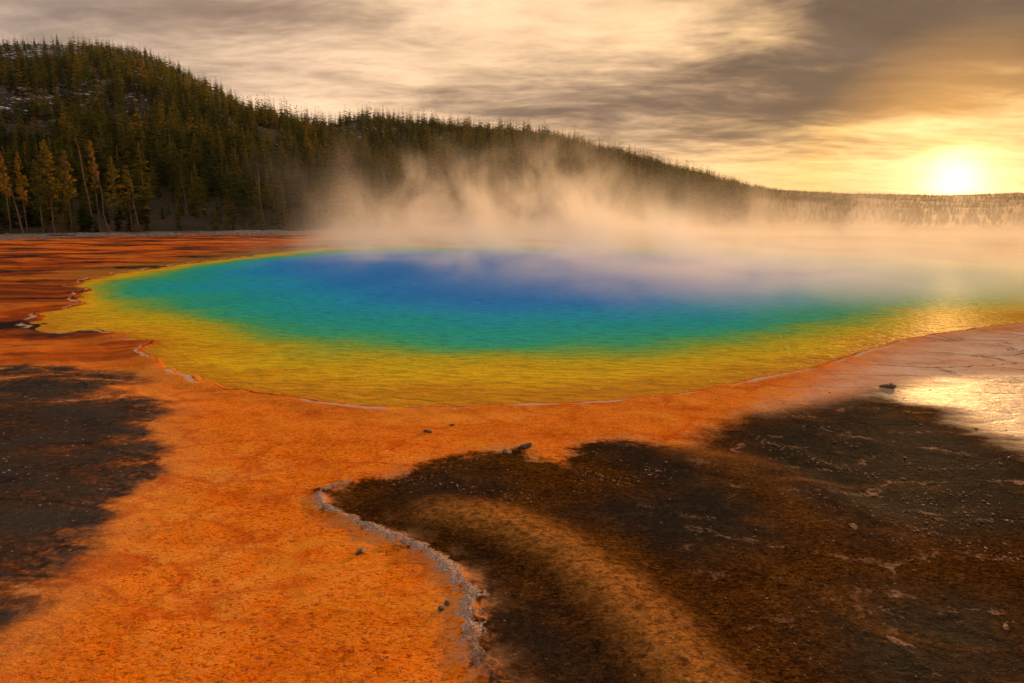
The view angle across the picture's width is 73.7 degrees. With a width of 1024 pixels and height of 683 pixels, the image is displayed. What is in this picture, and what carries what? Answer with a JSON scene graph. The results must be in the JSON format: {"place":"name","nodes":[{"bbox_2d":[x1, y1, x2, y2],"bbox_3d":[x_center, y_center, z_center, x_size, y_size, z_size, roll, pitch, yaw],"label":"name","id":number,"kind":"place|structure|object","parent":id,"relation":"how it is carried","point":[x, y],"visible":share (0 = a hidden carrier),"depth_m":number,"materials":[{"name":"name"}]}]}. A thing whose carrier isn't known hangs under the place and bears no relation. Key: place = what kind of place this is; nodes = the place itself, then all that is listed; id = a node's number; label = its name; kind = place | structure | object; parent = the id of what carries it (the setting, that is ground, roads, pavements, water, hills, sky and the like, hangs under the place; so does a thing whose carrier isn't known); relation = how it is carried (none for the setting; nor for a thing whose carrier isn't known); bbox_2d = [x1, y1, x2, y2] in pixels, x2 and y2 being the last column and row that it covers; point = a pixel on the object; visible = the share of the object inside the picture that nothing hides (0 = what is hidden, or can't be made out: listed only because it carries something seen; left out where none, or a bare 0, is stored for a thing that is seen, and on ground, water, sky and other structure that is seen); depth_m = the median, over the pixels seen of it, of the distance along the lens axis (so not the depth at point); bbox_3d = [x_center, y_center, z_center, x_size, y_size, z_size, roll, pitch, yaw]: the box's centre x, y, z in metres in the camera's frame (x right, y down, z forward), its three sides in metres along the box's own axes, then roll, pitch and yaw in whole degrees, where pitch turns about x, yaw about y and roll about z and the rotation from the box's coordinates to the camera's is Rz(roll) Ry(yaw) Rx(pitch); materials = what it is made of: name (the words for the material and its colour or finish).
{"place":"outdoors","nodes":[
{"label":"outdoors","id":0,"kind":"place"},
{"bbox_2d":[0,226,1023,682],"bbox_3d":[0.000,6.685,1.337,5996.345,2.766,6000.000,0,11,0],"label":"ground","id":1,"kind":"structure","parent":0,"point":[226,536],"depth_m":13.47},
{"bbox_2d":[0,156,11,230],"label":"pine tree","id":2,"kind":"object","parent":1,"relation":"on","point":[4,181],"visible":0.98,"depth_m":142.04,"materials":[{"name":"green plant"}]},
{"bbox_2d":[13,151,29,231],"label":"pine tree","id":3,"kind":"object","parent":1,"relation":"on","point":[20,183],"visible":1,"depth_m":141.00,"materials":[{"name":"green plant"}]},
{"bbox_2d":[34,139,62,231],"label":"pine tree","id":4,"kind":"object","parent":1,"relation":"on","point":[53,191],"visible":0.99,"depth_m":142.62,"materials":[{"name":"green plant"}]},
{"bbox_2d":[56,150,78,230],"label":"pine tree","id":5,"kind":"object","parent":1,"relation":"on","point":[66,201],"visible":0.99,"depth_m":146.19,"materials":[{"name":"green plant"}]},
{"bbox_2d":[87,140,100,231],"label":"pine tree","id":6,"kind":"object","parent":1,"relation":"on","point":[92,169],"visible":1,"depth_m":145.19,"materials":[{"name":"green plant"}]},
{"bbox_2d":[173,197,182,230],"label":"pine tree","id":7,"kind":"object","parent":1,"relation":"on","point":[178,226],"visible":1,"depth_m":153.25,"materials":[{"name":"green plant"}]},
{"bbox_2d":[251,182,264,229],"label":"pine tree","id":8,"kind":"object","parent":1,"relation":"on","point":[258,218],"visible":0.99,"depth_m":159.29,"materials":[{"name":"green plant"}]},
{"bbox_2d":[394,175,407,226],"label":"pine tree","id":9,"kind":"object","parent":1,"relation":"on","point":[400,208],"visible":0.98,"depth_m":179.73,"materials":[{"name":"green plant"}]},
{"bbox_2d":[425,174,438,224],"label":"pine tree","id":10,"kind":"object","parent":1,"relation":"on","point":[433,211],"visible":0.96,"depth_m":187.64,"materials":[{"name":"green plant"}]},
{"bbox_2d":[437,176,452,227],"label":"pine tree","id":11,"kind":"object","parent":1,"relation":"on","point":[444,214],"visible":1,"depth_m":182.19,"materials":[{"name":"green plant"}]},
{"bbox_2d":[465,176,480,225],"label":"pine tree","id":12,"kind":"object","parent":1,"relation":"on","point":[473,200],"visible":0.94,"depth_m":187.74,"materials":[{"name":"green plant"}]},
{"bbox_2d":[480,175,495,214],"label":"pine tree","id":13,"kind":"object","parent":1,"relation":"on","point":[490,208],"visible":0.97,"depth_m":191.99,"materials":[{"name":"green plant"}]},
{"bbox_2d":[536,180,547,226],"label":"pine tree","id":14,"kind":"object","parent":1,"relation":"on","point":[542,213],"visible":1,"depth_m":188.19,"materials":[{"name":"green plant"}]},
{"bbox_2d":[549,180,559,224],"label":"pine tree","id":15,"kind":"object","parent":1,"relation":"on","point":[554,218],"visible":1,"depth_m":193.21,"materials":[{"name":"green plant"}]},
{"bbox_2d":[558,163,572,221],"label":"pine tree","id":16,"kind":"object","parent":1,"relation":"on","point":[564,200],"visible":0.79,"depth_m":192.84,"materials":[{"name":"green plant"}]},
{"bbox_2d":[564,178,578,226],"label":"pine tree","id":17,"kind":"object","parent":1,"relation":"on","point":[571,215],"visible":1,"depth_m":189.09,"materials":[{"name":"green plant"}]},
{"bbox_2d":[611,183,620,225],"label":"pine tree","id":18,"kind":"object","parent":1,"relation":"on","point":[616,211],"visible":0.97,"depth_m":193.28,"materials":[{"name":"green plant"}]},
{"bbox_2d":[645,172,656,224],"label":"pine tree","id":19,"kind":"object","parent":1,"relation":"on","point":[651,199],"visible":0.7,"depth_m":198.23,"materials":[{"name":"green plant"}]},
{"bbox_2d":[654,192,662,225],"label":"pine tree","id":20,"kind":"object","parent":1,"relation":"on","point":[659,208],"visible":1,"depth_m":191.87,"materials":[{"name":"green plant"}]},
{"bbox_2d":[654,174,666,224],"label":"pine tree","id":21,"kind":"object","parent":1,"relation":"on","point":[662,205],"visible":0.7,"depth_m":196.09,"materials":[{"name":"green plant"}]},
{"bbox_2d":[697,172,722,222],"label":"pine tree","id":22,"kind":"object","parent":1,"relation":"on","point":[709,199],"visible":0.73,"depth_m":207.35,"materials":[{"name":"green plant"}]},
{"bbox_2d":[707,183,724,225],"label":"pine tree","id":23,"kind":"object","parent":1,"relation":"on","point":[715,213],"visible":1,"depth_m":195.05,"materials":[{"name":"green plant"}]},
{"bbox_2d":[0,44,1023,233],"bbox_3d":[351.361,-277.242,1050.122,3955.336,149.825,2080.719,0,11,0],"label":"hills","id":24,"kind":"structure","parent":0,"point":[157,223],"depth_m":230.96,"materials":[{"name":"green plant"}]},
{"bbox_2d":[0,152,14,202],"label":"pine tree","id":25,"kind":"object","parent":24,"relation":"on","point":[7,182],"visible":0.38,"depth_m":165.35,"materials":[{"name":"green plant"}]},
{"bbox_2d":[0,147,15,185],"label":"pine tree","id":26,"kind":"object","parent":24,"relation":"on","point":[9,173],"visible":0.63,"depth_m":187.10,"materials":[{"name":"green plant"}]},
{"bbox_2d":[7,140,36,195],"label":"pine tree","id":27,"kind":"object","parent":24,"relation":"on","point":[12,168],"visible":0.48,"depth_m":182.99,"materials":[{"name":"green plant"}]},
{"bbox_2d":[21,140,35,196],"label":"pine tree","id":28,"kind":"object","parent":24,"relation":"on","point":[26,170],"visible":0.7,"depth_m":182.52,"materials":[{"name":"green plant"}]},
{"bbox_2d":[29,159,49,232],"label":"pine tree","id":29,"kind":"object","parent":24,"relation":"on","point":[39,201],"visible":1,"depth_m":141.34,"materials":[{"name":"green plant"}]},
{"bbox_2d":[47,104,63,141],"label":"pine tree","id":30,"kind":"object","parent":24,"relation":"on","point":[53,129],"visible":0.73,"depth_m":250.70,"materials":[{"name":"green plant"}]},
{"bbox_2d":[67,146,86,196],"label":"pine tree","id":31,"kind":"object","parent":24,"relation":"on","point":[76,182],"visible":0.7,"depth_m":188.52,"materials":[{"name":"green plant"}]},
{"bbox_2d":[75,98,86,136],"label":"pine tree","id":32,"kind":"object","parent":24,"relation":"on","point":[82,119],"visible":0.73,"depth_m":263.92,"materials":[{"name":"green plant"}]},
{"bbox_2d":[73,128,93,225],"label":"dead tree","id":33,"kind":"object","parent":24,"relation":"on","point":[84,180],"visible":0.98,"depth_m":151.70,"materials":[{"name":"brown wood"}]},
{"bbox_2d":[80,144,98,187],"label":"pine tree","id":34,"kind":"object","parent":24,"relation":"on","point":[87,164],"visible":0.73,"depth_m":199.12,"materials":[{"name":"green plant"}]},
{"bbox_2d":[87,109,100,147],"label":"pine tree","id":35,"kind":"object","parent":24,"relation":"on","point":[92,132],"visible":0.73,"depth_m":243.75,"materials":[{"name":"green plant"}]},
{"bbox_2d":[88,164,104,206],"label":"pine tree","id":36,"kind":"object","parent":24,"relation":"on","point":[99,193],"visible":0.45,"depth_m":176.97,"materials":[{"name":"green plant"}]},
{"bbox_2d":[95,138,110,184],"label":"pine tree","id":37,"kind":"object","parent":24,"relation":"on","point":[102,174],"visible":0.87,"depth_m":203.75,"materials":[{"name":"green plant"}]},
{"bbox_2d":[95,125,110,173],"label":"pine tree","id":38,"kind":"object","parent":24,"relation":"on","point":[105,151],"visible":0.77,"depth_m":213.24,"materials":[{"name":"green plant"}]},
{"bbox_2d":[104,156,123,229],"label":"pine tree","id":39,"kind":"object","parent":24,"relation":"on","point":[115,200],"visible":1,"depth_m":149.76,"materials":[{"name":"green plant"}]},
{"bbox_2d":[111,146,125,207],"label":"pine tree","id":40,"kind":"object","parent":24,"relation":"on","point":[120,174],"visible":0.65,"depth_m":180.00,"materials":[{"name":"green plant"}]},
{"bbox_2d":[120,165,137,230],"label":"pine tree","id":41,"kind":"object","parent":24,"relation":"on","point":[128,198],"visible":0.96,"depth_m":150.50,"materials":[{"name":"green plant"}]},
{"bbox_2d":[129,141,155,196],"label":"pine tree","id":42,"kind":"object","parent":24,"relation":"on","point":[134,178],"visible":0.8,"depth_m":177.27,"materials":[{"name":"green plant"}]},
{"bbox_2d":[133,172,155,227],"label":"pine tree","id":43,"kind":"object","parent":24,"relation":"on","point":[142,201],"visible":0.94,"depth_m":153.69,"materials":[{"name":"green plant"}]},
{"bbox_2d":[151,119,165,155],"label":"pine tree","id":44,"kind":"object","parent":24,"relation":"on","point":[158,142],"visible":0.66,"depth_m":240.28,"materials":[{"name":"green plant"}]},
{"bbox_2d":[154,136,166,185],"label":"pine tree","id":45,"kind":"object","parent":24,"relation":"on","point":[161,174],"visible":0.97,"depth_m":211.86,"materials":[{"name":"green plant"}]},
{"bbox_2d":[163,115,174,157],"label":"pine tree","id":46,"kind":"object","parent":24,"relation":"on","point":[167,137],"visible":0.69,"depth_m":245.57,"materials":[{"name":"green plant"}]},
{"bbox_2d":[164,139,177,180],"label":"pine tree","id":47,"kind":"object","parent":24,"relation":"on","point":[170,162],"visible":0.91,"depth_m":213.51,"materials":[{"name":"green plant"}]},
{"bbox_2d":[174,149,192,183],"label":"pine tree","id":48,"kind":"object","parent":24,"relation":"on","point":[182,169],"visible":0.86,"depth_m":208.23,"materials":[{"name":"green plant"}]},
{"bbox_2d":[186,173,204,226],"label":"pine tree","id":49,"kind":"object","parent":24,"relation":"on","point":[191,207],"visible":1,"depth_m":161.87,"materials":[{"name":"green plant"}]},
{"bbox_2d":[187,165,206,205],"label":"pine tree","id":50,"kind":"object","parent":24,"relation":"on","point":[198,189],"visible":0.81,"depth_m":185.79,"materials":[{"name":"green plant"}]},
{"bbox_2d":[198,128,209,167],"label":"pine tree","id":51,"kind":"object","parent":24,"relation":"on","point":[203,154],"visible":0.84,"depth_m":232.22,"materials":[{"name":"green plant"}]},
{"bbox_2d":[208,139,222,177],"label":"pine tree","id":52,"kind":"object","parent":24,"relation":"on","point":[215,161],"visible":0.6,"depth_m":215.81,"materials":[{"name":"green plant"}]},
{"bbox_2d":[221,165,236,209],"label":"pine tree","id":53,"kind":"object","parent":24,"relation":"on","point":[225,187],"visible":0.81,"depth_m":188.95,"materials":[{"name":"green plant"}]},
{"bbox_2d":[223,150,250,207],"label":"pine tree","id":54,"kind":"object","parent":24,"relation":"on","point":[237,181],"visible":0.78,"depth_m":193.04,"materials":[{"name":"green plant"}]},
{"bbox_2d":[253,147,269,189],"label":"pine tree","id":55,"kind":"object","parent":24,"relation":"on","point":[261,168],"visible":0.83,"depth_m":220.38,"materials":[{"name":"green plant"}]},
{"bbox_2d":[300,181,312,224],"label":"pine tree","id":56,"kind":"object","parent":24,"relation":"on","point":[305,207],"visible":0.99,"depth_m":173.05,"materials":[{"name":"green plant"}]},
{"bbox_2d":[310,152,326,191],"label":"pine tree","id":57,"kind":"object","parent":24,"relation":"on","point":[317,171],"visible":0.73,"depth_m":228.53,"materials":[{"name":"green plant"}]},
{"bbox_2d":[317,156,329,198],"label":"pine tree","id":58,"kind":"object","parent":24,"relation":"on","point":[321,182],"visible":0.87,"depth_m":219.49,"materials":[{"name":"green plant"}]},
{"bbox_2d":[325,189,336,228],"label":"pine tree","id":59,"kind":"object","parent":24,"relation":"on","point":[331,212],"visible":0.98,"depth_m":169.12,"materials":[{"name":"green plant"}]},
{"bbox_2d":[331,148,347,199],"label":"pine tree","id":60,"kind":"object","parent":24,"relation":"on","point":[337,182],"visible":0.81,"depth_m":223.46,"materials":[{"name":"green plant"}]},
{"bbox_2d":[334,174,346,213],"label":"pine tree","id":61,"kind":"object","parent":24,"relation":"on","point":[339,195],"visible":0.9,"depth_m":196.03,"materials":[{"name":"green plant"}]},
{"bbox_2d":[340,129,349,173],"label":"pine tree","id":62,"kind":"object","parent":24,"relation":"on","point":[343,153],"visible":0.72,"depth_m":258.13,"materials":[{"name":"green plant"}]},
{"bbox_2d":[346,159,356,190],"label":"pine tree","id":63,"kind":"object","parent":24,"relation":"on","point":[351,172],"visible":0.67,"depth_m":238.27,"materials":[{"name":"green plant"}]},
{"bbox_2d":[348,137,359,174],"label":"pine tree","id":64,"kind":"object","parent":24,"relation":"on","point":[354,156],"visible":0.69,"depth_m":255.99,"materials":[{"name":"green plant"}]},
{"bbox_2d":[350,172,358,204],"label":"pine tree","id":65,"kind":"object","parent":24,"relation":"on","point":[354,191],"visible":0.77,"depth_m":215.83,"materials":[{"name":"green plant"}]},
{"bbox_2d":[356,165,365,209],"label":"pine tree","id":66,"kind":"object","parent":24,"relation":"on","point":[361,185],"visible":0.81,"depth_m":201.44,"materials":[{"name":"green plant"}]},
{"bbox_2d":[367,179,380,222],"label":"pine tree","id":67,"kind":"object","parent":24,"relation":"on","point":[374,205],"visible":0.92,"depth_m":183.67,"materials":[{"name":"green plant"}]},
{"bbox_2d":[379,174,392,227],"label":"pine tree","id":68,"kind":"object","parent":24,"relation":"on","point":[387,213],"visible":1,"depth_m":174.52,"materials":[{"name":"green plant"}]},
{"bbox_2d":[389,153,402,183],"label":"pine tree","id":69,"kind":"object","parent":24,"relation":"on","point":[392,167],"visible":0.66,"depth_m":242.85,"materials":[{"name":"green plant"}]},
{"bbox_2d":[390,167,402,204],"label":"pine tree","id":70,"kind":"object","parent":24,"relation":"on","point":[395,191],"visible":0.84,"depth_m":206.98,"materials":[{"name":"green plant"}]},
{"bbox_2d":[399,174,417,218],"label":"pine tree","id":71,"kind":"object","parent":24,"relation":"on","point":[409,199],"visible":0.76,"depth_m":194.60,"materials":[{"name":"green plant"}]},
{"bbox_2d":[409,183,418,221],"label":"pine tree","id":72,"kind":"object","parent":24,"relation":"on","point":[414,206],"visible":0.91,"depth_m":187.84,"materials":[{"name":"green plant"}]},
{"bbox_2d":[420,161,441,215],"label":"pine tree","id":73,"kind":"object","parent":24,"relation":"on","point":[428,191],"visible":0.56,"depth_m":204.46,"materials":[{"name":"green plant"}]},
{"bbox_2d":[428,177,442,218],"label":"pine tree","id":74,"kind":"object","parent":24,"relation":"on","point":[437,193],"visible":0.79,"depth_m":198.15,"materials":[{"name":"green plant"}]},
{"bbox_2d":[435,168,450,207],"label":"pine tree","id":75,"kind":"object","parent":24,"relation":"on","point":[440,182],"visible":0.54,"depth_m":212.71,"materials":[{"name":"green plant"}]},
{"bbox_2d":[447,171,455,204],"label":"pine tree","id":76,"kind":"object","parent":24,"relation":"on","point":[452,190],"visible":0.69,"depth_m":226.80,"materials":[{"name":"green plant"}]},
{"bbox_2d":[453,168,468,213],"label":"pine tree","id":77,"kind":"object","parent":24,"relation":"on","point":[457,196],"visible":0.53,"depth_m":204.58,"materials":[{"name":"green plant"}]},
{"bbox_2d":[456,178,467,217],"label":"pine tree","id":78,"kind":"object","parent":24,"relation":"on","point":[463,193],"visible":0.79,"depth_m":196.62,"materials":[{"name":"green plant"}]},
{"bbox_2d":[458,186,466,223],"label":"pine tree","id":79,"kind":"object","parent":24,"relation":"on","point":[462,219],"visible":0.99,"depth_m":190.41,"materials":[{"name":"green plant"}]},
{"bbox_2d":[470,158,480,200],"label":"pine tree","id":80,"kind":"object","parent":24,"relation":"on","point":[475,181],"visible":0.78,"depth_m":224.82,"materials":[{"name":"green plant"}]},
{"bbox_2d":[477,175,485,219],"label":"pine tree","id":81,"kind":"object","parent":24,"relation":"on","point":[481,207],"visible":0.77,"depth_m":199.68,"materials":[{"name":"green plant"}]},
{"bbox_2d":[487,174,496,217],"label":"pine tree","id":82,"kind":"object","parent":24,"relation":"on","point":[492,193],"visible":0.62,"depth_m":205.34,"materials":[{"name":"green plant"}]},
{"bbox_2d":[492,173,503,222],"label":"pine tree","id":83,"kind":"object","parent":24,"relation":"on","point":[500,203],"visible":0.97,"depth_m":195.96,"materials":[{"name":"green plant"}]},
{"bbox_2d":[498,176,515,223],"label":"pine tree","id":84,"kind":"object","parent":24,"relation":"on","point":[505,199],"visible":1,"depth_m":194.32,"materials":[{"name":"green plant"}]},
{"bbox_2d":[0,34,1023,233],"bbox_3d":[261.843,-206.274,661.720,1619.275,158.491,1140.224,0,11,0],"label":"forest","id":85,"kind":"object","parent":24,"relation":"on","point":[537,148],"visible":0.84,"depth_m":311.40,"materials":[{"name":"green plant"}]},
{"bbox_2d":[510,172,531,222],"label":"pine tree","id":86,"kind":"object","parent":24,"relation":"on","point":[519,207],"visible":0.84,"depth_m":195.47,"materials":[{"name":"green plant"}]},
{"bbox_2d":[534,175,547,211],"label":"pine tree","id":87,"kind":"object","parent":24,"relation":"on","point":[540,188],"visible":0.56,"depth_m":203.24,"materials":[{"name":"green plant"}]},
{"bbox_2d":[570,177,584,225],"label":"pine tree","id":88,"kind":"object","parent":24,"relation":"on","point":[577,200],"visible":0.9,"depth_m":192.09,"materials":[{"name":"green plant"}]},
{"bbox_2d":[572,171,588,218],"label":"pine tree","id":89,"kind":"object","parent":24,"relation":"on","point":[581,188],"visible":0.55,"depth_m":211.66,"materials":[{"name":"green plant"}]},
{"bbox_2d":[576,190,587,225],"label":"pine tree","id":90,"kind":"object","parent":24,"relation":"on","point":[581,212],"visible":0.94,"depth_m":192.25,"materials":[{"name":"green plant"}]},
{"bbox_2d":[601,183,612,219],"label":"pine tree","id":91,"kind":"object","parent":24,"relation":"on","point":[608,197],"visible":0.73,"depth_m":206.39,"materials":[{"name":"green plant"}]},
{"bbox_2d":[610,169,621,222],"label":"pine tree","id":92,"kind":"object","parent":24,"relation":"on","point":[614,197],"visible":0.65,"depth_m":201.79,"materials":[{"name":"green plant"}]},
{"bbox_2d":[644,183,657,225],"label":"pine tree","id":93,"kind":"object","parent":24,"relation":"on","point":[650,220],"visible":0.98,"depth_m":191.82,"materials":[{"name":"green plant"}]},
{"bbox_2d":[661,181,675,226],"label":"pine tree","id":94,"kind":"object","parent":24,"relation":"on","point":[667,213],"visible":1,"depth_m":189.81,"materials":[{"name":"green plant"}]},
{"bbox_2d":[661,178,677,225],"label":"pine tree","id":95,"kind":"object","parent":24,"relation":"on","point":[671,206],"visible":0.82,"depth_m":191.33,"materials":[{"name":"green plant"}]},
{"bbox_2d":[674,169,688,219],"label":"pine tree","id":96,"kind":"object","parent":24,"relation":"on","point":[682,196],"visible":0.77,"depth_m":215.00,"materials":[{"name":"green plant"}]},
{"bbox_2d":[684,177,697,224],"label":"pine tree","id":97,"kind":"object","parent":24,"relation":"on","point":[690,205],"visible":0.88,"depth_m":198.23,"materials":[{"name":"green plant"}]},
{"bbox_2d":[697,181,708,225],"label":"pine tree","id":98,"kind":"object","parent":24,"relation":"on","point":[704,211],"visible":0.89,"depth_m":196.85,"materials":[{"name":"green plant"}]},
{"bbox_2d":[728,179,737,219],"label":"pine tree","id":99,"kind":"object","parent":24,"relation":"on","point":[733,193],"visible":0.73,"depth_m":239.01,"materials":[{"name":"green plant"}]},
{"bbox_2d":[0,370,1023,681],"bbox_3d":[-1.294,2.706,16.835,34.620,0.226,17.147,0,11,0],"label":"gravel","id":100,"kind":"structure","parent":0,"point":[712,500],"depth_m":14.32,"materials":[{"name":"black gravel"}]},
{"bbox_2d":[0,0,1023,194],"label":"sky","id":101,"kind":"structure","parent":0,"point":[911,97],"materials":[{"name":"grey"}]},
{"bbox_2d":[30,242,1023,407],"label":"water","id":102,"kind":"structure","parent":0,"point":[398,325],"depth_m":38.36,"materials":[{"name":"liquid"}]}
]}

